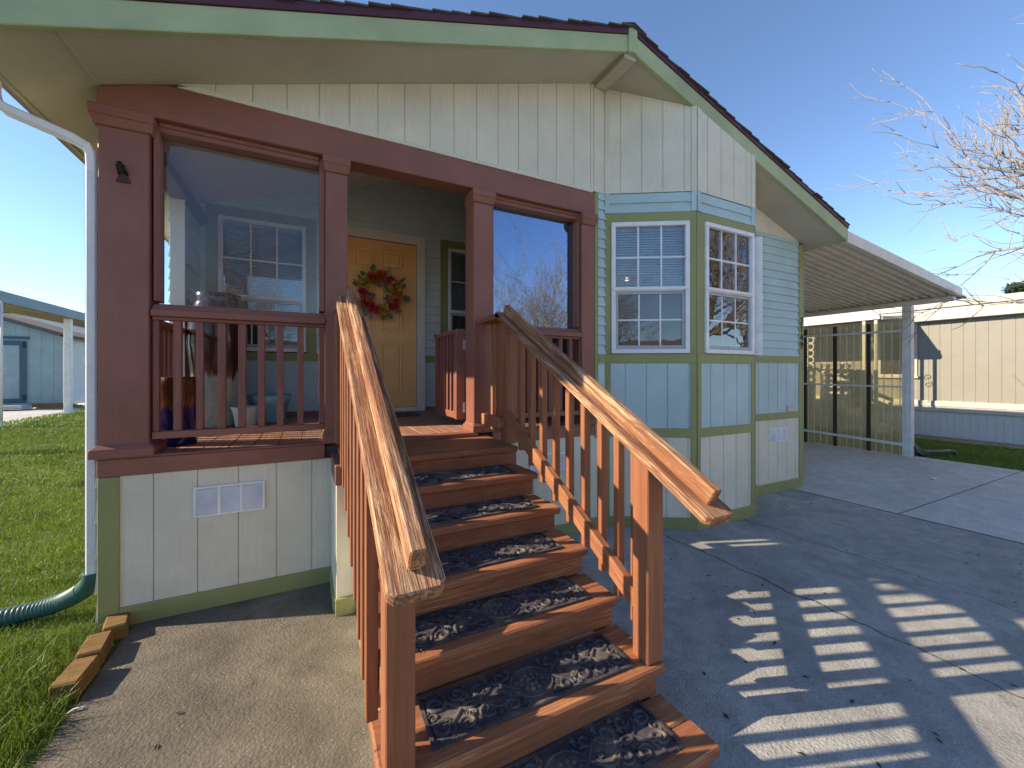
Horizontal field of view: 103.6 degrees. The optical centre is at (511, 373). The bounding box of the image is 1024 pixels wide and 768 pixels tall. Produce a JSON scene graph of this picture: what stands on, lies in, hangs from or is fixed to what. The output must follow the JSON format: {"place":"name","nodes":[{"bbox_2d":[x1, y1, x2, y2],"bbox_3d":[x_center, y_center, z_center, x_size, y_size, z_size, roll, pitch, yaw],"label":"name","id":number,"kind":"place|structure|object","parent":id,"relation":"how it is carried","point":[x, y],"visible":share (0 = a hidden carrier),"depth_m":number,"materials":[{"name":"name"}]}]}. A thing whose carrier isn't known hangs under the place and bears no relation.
{"place":"outdoors","nodes":[
{"label":"outdoors","id":0,"kind":"place"},
{"bbox_2d":[3,403,84,425],"bbox_3d":[-18.688,1.465,11.935,7.600,0.001,16.000,0,0,-27],"label":"neighbour pad","id":1,"kind":"object","parent":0,"point":[11,415],"depth_m":15.05,"materials":[{"name":"concrete"}]},
{"bbox_2d":[3,404,33,409],"bbox_3d":[-19.876,1.343,15.819,1.200,0.165,0.800,0,0,-27],"label":"plank stack","id":2,"kind":"object","parent":1,"relation":"on","point":[17,407],"visible":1,"depth_m":15.75,"materials":[{"name":"white wood"}]},
{"bbox_2d":[0,290,84,426],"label":"patio cover","id":3,"kind":"object","parent":1,"relation":"on","point":[29,307],"visible":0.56,"depth_m":13.54,"materials":[{"name":"white metal"}]},
{"bbox_2d":[3,314,84,404],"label":"garden shed","id":4,"kind":"structure","parent":1,"relation":"on","point":[33,361],"depth_m":16.84,"materials":[{"name":"blue wood"}]},
{"bbox_2d":[3,336,29,404],"bbox_3d":[-20.624,-0.095,16.408,1.360,2.840,0.045,0,0,-27],"label":"door","id":5,"kind":"structure","parent":4,"relation":"in","point":[15,352],"depth_m":16.54,"materials":[{"name":"blue wood"}]},
{"bbox_2d":[30,403,84,407],"bbox_3d":[-18.988,1.340,16.831,1.700,0.190,0.400,0,0,-27],"label":"timber pile","id":6,"kind":"object","parent":1,"relation":"on","point":[48,405],"visible":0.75,"depth_m":16.61,"materials":[{"name":"brown wood"}]},
{"bbox_2d":[0,408,130,767],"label":"lawn","id":7,"kind":"structure","parent":0,"point":[31,761],"depth_m":3.02,"materials":[{"name":"green plant"}]},
{"bbox_2d":[0,571,95,627],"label":"drain hose","id":8,"kind":"object","parent":7,"relation":"on","point":[82,589],"visible":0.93,"depth_m":2.32,"materials":[{"name":"green plastic"}]},
{"bbox_2d":[48,655,99,702],"bbox_3d":[-2.024,1.417,1.870,0.100,0.085,0.190,0,2,-23],"label":"edging brick","id":9,"kind":"object","parent":7,"relation":"on","point":[85,670],"visible":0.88,"depth_m":1.84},
{"bbox_2d":[75,630,112,665],"bbox_3d":[-2.133,1.417,2.062,0.100,0.085,0.190,0,0,-33],"label":"edging brick","id":10,"kind":"object","parent":7,"relation":"on","point":[101,645],"visible":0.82,"depth_m":2.04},
{"bbox_2d":[102,612,129,641],"bbox_3d":[-2.215,1.417,2.260,0.100,0.085,0.190,0,-2,-39],"label":"edging brick","id":11,"kind":"object","parent":7,"relation":"on","point":[118,624],"visible":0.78,"depth_m":2.21,"materials":[{"name":"brown brick"}]},
{"bbox_2d":[33,582,374,767],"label":"front walk","id":12,"kind":"structure","parent":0,"point":[272,681],"depth_m":1.82,"materials":[{"name":"grey concrete"}]},
{"bbox_2d":[68,705,85,712],"bbox_3d":[-1.876,1.446,1.736,0.060,0.010,0.015,0,0,-27],"label":"paper scrap","id":13,"kind":"object","parent":12,"relation":"on","point":[81,707],"visible":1,"depth_m":1.74,"materials":[{"name":"white paper"}]},
{"bbox_2d":[0,0,1023,322],"label":"sky","id":14,"kind":"structure","parent":0,"point":[785,70],"materials":[{"name":"blue"}]},
{"bbox_2d":[82,402,1023,619],"bbox_3d":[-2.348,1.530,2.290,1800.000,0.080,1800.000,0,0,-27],"label":"ground","id":15,"kind":"structure","parent":0,"point":[1016,446],"depth_m":9.01,"materials":[{"name":"grey concrete"}]},
{"bbox_2d":[3,311,84,333],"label":"roof","id":16,"kind":"structure","parent":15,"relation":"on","point":[76,328],"depth_m":25.59,"materials":[{"name":"grey metal"}]},
{"bbox_2d":[0,0,849,628],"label":"mobile home","id":17,"kind":"object","parent":15,"relation":"on","point":[294,168],"visible":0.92,"depth_m":3.34,"materials":[{"name":"beige paint"}]},
{"bbox_2d":[115,161,130,183],"bbox_3d":[-2.232,-1.154,2.305,0.065,0.108,0.056,0,0,-27],"label":"flag bracket","id":18,"kind":"object","parent":17,"relation":"attached to","point":[121,168],"visible":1,"depth_m":2.31,"materials":[{"name":"black metal"}]},
{"bbox_2d":[161,376,197,446],"bbox_3d":[-2.266,0.253,2.736,0.264,0.460,0.264,0,0,-27],"label":"glazed vase","id":19,"kind":"object","parent":17,"relation":"on","point":[189,402],"visible":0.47,"depth_m":2.66,"materials":[{"name":"ceramic"}]},
{"bbox_2d":[186,291,247,427],"bbox_3d":[-2.665,-0.115,3.654,0.450,1.195,0.450,0,0,-27],"label":"glazed vase","id":20,"kind":"object","parent":17,"relation":"on","point":[215,299],"visible":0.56,"depth_m":3.49,"materials":[{"name":"brown ceramic"}]},
{"bbox_2d":[230,405,257,426],"bbox_3d":[-2.388,0.390,3.616,0.245,0.187,0.245,0,0,-27],"label":"planter","id":21,"kind":"object","parent":17,"relation":"on","point":[252,414],"visible":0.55,"depth_m":3.56,"materials":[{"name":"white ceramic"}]},
{"bbox_2d":[218,214,305,351],"bbox_3d":[-2.737,-0.951,4.457,0.822,1.424,0.143,0,0,-27],"label":"window","id":22,"kind":"structure","parent":17,"relation":"in","point":[252,298],"depth_m":4.48,"materials":[{"name":"white glass"}]},
{"bbox_2d":[247,394,291,422],"bbox_3d":[-2.412,0.347,4.007,0.407,0.272,0.407,0,0,-27],"label":"planter","id":23,"kind":"object","parent":17,"relation":"on","point":[270,408],"visible":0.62,"depth_m":3.88,"materials":[{"name":"teal ceramic"}]},
{"bbox_2d":[348,237,415,406],"bbox_3d":[-1.629,-0.605,5.011,0.866,2.060,0.058,0,0,-27],"label":"front door","id":24,"kind":"structure","parent":17,"relation":"in","point":[394,340],"depth_m":5.06,"materials":[{"name":"orange paint"}]},
{"bbox_2d":[352,264,410,319],"bbox_3d":[-1.571,-0.975,4.895,0.697,0.668,0.208,0,0,-27],"label":"wreath","id":25,"kind":"object","parent":24,"relation":"attached to","point":[394,288],"depth_m":4.86,"materials":[{"name":"orange plant"}]},
{"bbox_2d":[395,412,420,416],"bbox_3d":[-1.374,0.474,4.590,0.580,0.015,0.380,0,0,-27],"label":"doormat","id":26,"kind":"object","parent":17,"relation":"on","point":[402,414],"visible":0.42,"depth_m":4.56,"materials":[{"name":"brown fabric"}]},
{"bbox_2d":[435,329,465,419],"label":"porch gate","id":27,"kind":"structure","parent":17,"relation":"attached to","point":[450,373],"depth_m":3.62,"materials":[{"name":"brown paint"}]},
{"bbox_2d":[448,248,503,330],"bbox_3d":[-0.505,-0.951,5.591,0.822,1.424,0.143,0,0,-27],"label":"window","id":28,"kind":"structure","parent":17,"relation":"in","point":[452,311],"depth_m":5.54,"materials":[{"name":"white glass"}]},
{"bbox_2d":[611,220,689,352],"bbox_3d":[1.337,-0.827,3.939,0.737,1.268,0.143,0,0,4],"label":"window","id":29,"kind":"structure","parent":17,"relation":"in","point":[659,290],"depth_m":3.97,"materials":[{"name":"white glass"}]},
{"bbox_2d":[704,221,754,354],"bbox_3d":[2.202,-0.832,4.089,0.754,1.273,0.073,0,0,-27],"label":"window","id":30,"kind":"structure","parent":17,"relation":"in","point":[729,253],"depth_m":4.09,"materials":[{"name":"white glass"}]},
{"bbox_2d":[755,236,762,356],"bbox_3d":[2.810,-0.827,4.629,0.730,1.268,0.123,0,0,-58],"label":"window","id":31,"kind":"structure","parent":17,"relation":"in","point":[758,240],"depth_m":4.31,"materials":[{"name":"white plastic"}]},
{"bbox_2d":[821,362,850,406],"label":"breeze block wall","id":32,"kind":"structure","parent":15,"relation":"on","point":[830,392],"depth_m":11.55,"materials":[{"name":"beige concrete"}]},
{"bbox_2d":[809,365,894,434],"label":"entry steps","id":33,"kind":"structure","parent":15,"relation":"on","point":[843,417],"depth_m":10.90,"materials":[{"name":"paint"}]},
{"bbox_2d":[804,292,1023,444],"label":"neighbour home","id":34,"kind":"object","parent":15,"relation":"on","point":[969,379],"visible":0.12,"depth_m":9.71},
{"bbox_2d":[804,311,901,435],"bbox_3d":[8.412,0.020,12.253,1.410,3.070,4.980,0,0,-27],"label":"entry canopy","id":35,"kind":"object","parent":34,"relation":"attached to","point":[863,318],"visible":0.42,"depth_m":10.06,"materials":[{"name":"white metal"}]},
{"bbox_2d":[878,323,919,377],"bbox_3d":[10.219,-0.585,10.698,0.065,1.420,0.890,0,0,-27],"label":"window","id":36,"kind":"structure","parent":34,"relation":"in","point":[887,327],"depth_m":10.78,"materials":[{"name":"glass"}]},
{"bbox_2d":[1001,281,1023,293],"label":"evergreen tree","id":37,"kind":"object","parent":15,"relation":"on","point":[1014,287],"visible":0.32,"depth_m":27.44,"materials":[{"name":"green plant"}]},
{"bbox_2d":[355,489,1023,767],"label":"driveway","id":38,"kind":"structure","parent":0,"point":[933,617],"depth_m":2.27,"materials":[{"name":"concrete"}]},
{"bbox_2d":[330,286,732,767],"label":"staircase","id":39,"kind":"structure","parent":38,"relation":"on","point":[389,580],"depth_m":1.70,"materials":[{"name":"brown paint"}]},
{"bbox_2d":[414,465,515,485],"bbox_3d":[-0.401,0.639,2.503,0.848,0.019,0.251,0,0,-27],"label":"step mat","id":40,"kind":"object","parent":39,"relation":"on","point":[452,475],"visible":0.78,"depth_m":2.53,"materials":[{"name":"black rubber"}]},
{"bbox_2d":[425,495,538,525],"bbox_3d":[-0.273,0.783,2.274,0.848,0.019,0.251,0,0,-27],"label":"step mat","id":41,"kind":"object","parent":39,"relation":"on","point":[448,514],"visible":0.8,"depth_m":2.30,"materials":[{"name":"black rubber"}]},
{"bbox_2d":[438,532,562,575],"bbox_3d":[-0.161,0.920,2.034,0.848,0.019,0.251,0,0,-27],"label":"step mat","id":42,"kind":"object","parent":39,"relation":"on","point":[459,560],"visible":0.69,"depth_m":2.06,"materials":[{"name":"black rubber"}]},
{"bbox_2d":[415,575,591,651],"bbox_3d":[-0.052,1.061,1.821,0.848,0.019,0.251,0,0,-26],"label":"step mat","id":43,"kind":"object","parent":39,"relation":"on","point":[448,624],"visible":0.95,"depth_m":1.79,"materials":[{"name":"black rubber"}]},
{"bbox_2d":[417,633,634,750],"bbox_3d":[0.078,1.204,1.575,0.848,0.019,0.251,0,0,-26],"label":"step mat","id":44,"kind":"object","parent":39,"relation":"on","point":[461,710],"visible":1,"depth_m":1.53,"materials":[{"name":"black rubber"}]},
{"bbox_2d":[504,700,683,767],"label":"step mat","id":45,"kind":"object","parent":39,"relation":"on","point":[637,734],"visible":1,"depth_m":1.45,"materials":[{"name":"black rubber"}]},
{"bbox_2d":[154,502,1020,767],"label":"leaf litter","id":46,"kind":"object","parent":38,"relation":"on","point":[725,715],"visible":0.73,"depth_m":1.82,"materials":[{"name":"brown plant"}]},
{"bbox_2d":[793,442,1023,542],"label":"concrete pad","id":47,"kind":"object","parent":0,"point":[986,500],"visible":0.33,"depth_m":5.45,"materials":[{"name":"grey concrete"}]},
{"bbox_2d":[804,231,961,456],"bbox_3d":[4.327,-0.151,9.360,3.875,3.373,7.440,0,0,-27],"label":"carport","id":48,"kind":"object","parent":47,"relation":"on","point":[854,273],"visible":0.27,"depth_m":6.93,"materials":[{"name":"paint"}]},
{"bbox_2d":[804,321,901,453],"bbox_3d":[6.011,0.278,10.122,0.108,2.505,5.794,0,0,-27],"label":"corrugated screen","id":49,"kind":"object","parent":48,"relation":"attached to","point":[868,385],"visible":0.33,"depth_m":8.23,"materials":[{"name":"white paint"}]},
{"bbox_2d":[807,427,1023,470],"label":"side lawn","id":50,"kind":"structure","parent":0,"point":[963,461],"depth_m":8.03,"materials":[{"name":"green plant"}]},
{"bbox_2d":[807,337,815,429],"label":"breeze block wall","id":51,"kind":"structure","parent":50,"relation":"on","point":[811,407],"depth_m":10.98,"materials":[{"name":"beige concrete"}]},
{"bbox_2d":[834,14,1023,343],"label":"bare tree","id":52,"kind":"object","parent":50,"relation":"on","point":[1016,181],"visible":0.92,"depth_m":6.86,"materials":[{"name":"brown plant"}]},
{"bbox_2d":[914,444,956,456],"bbox_3d":[7.848,1.439,7.508,0.908,0.252,0.152,0,0,-6],"label":"drain elbow","id":53,"kind":"object","parent":50,"relation":"on","point":[919,451],"visible":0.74,"depth_m":7.44,"materials":[{"name":"plastic"}]}
]}

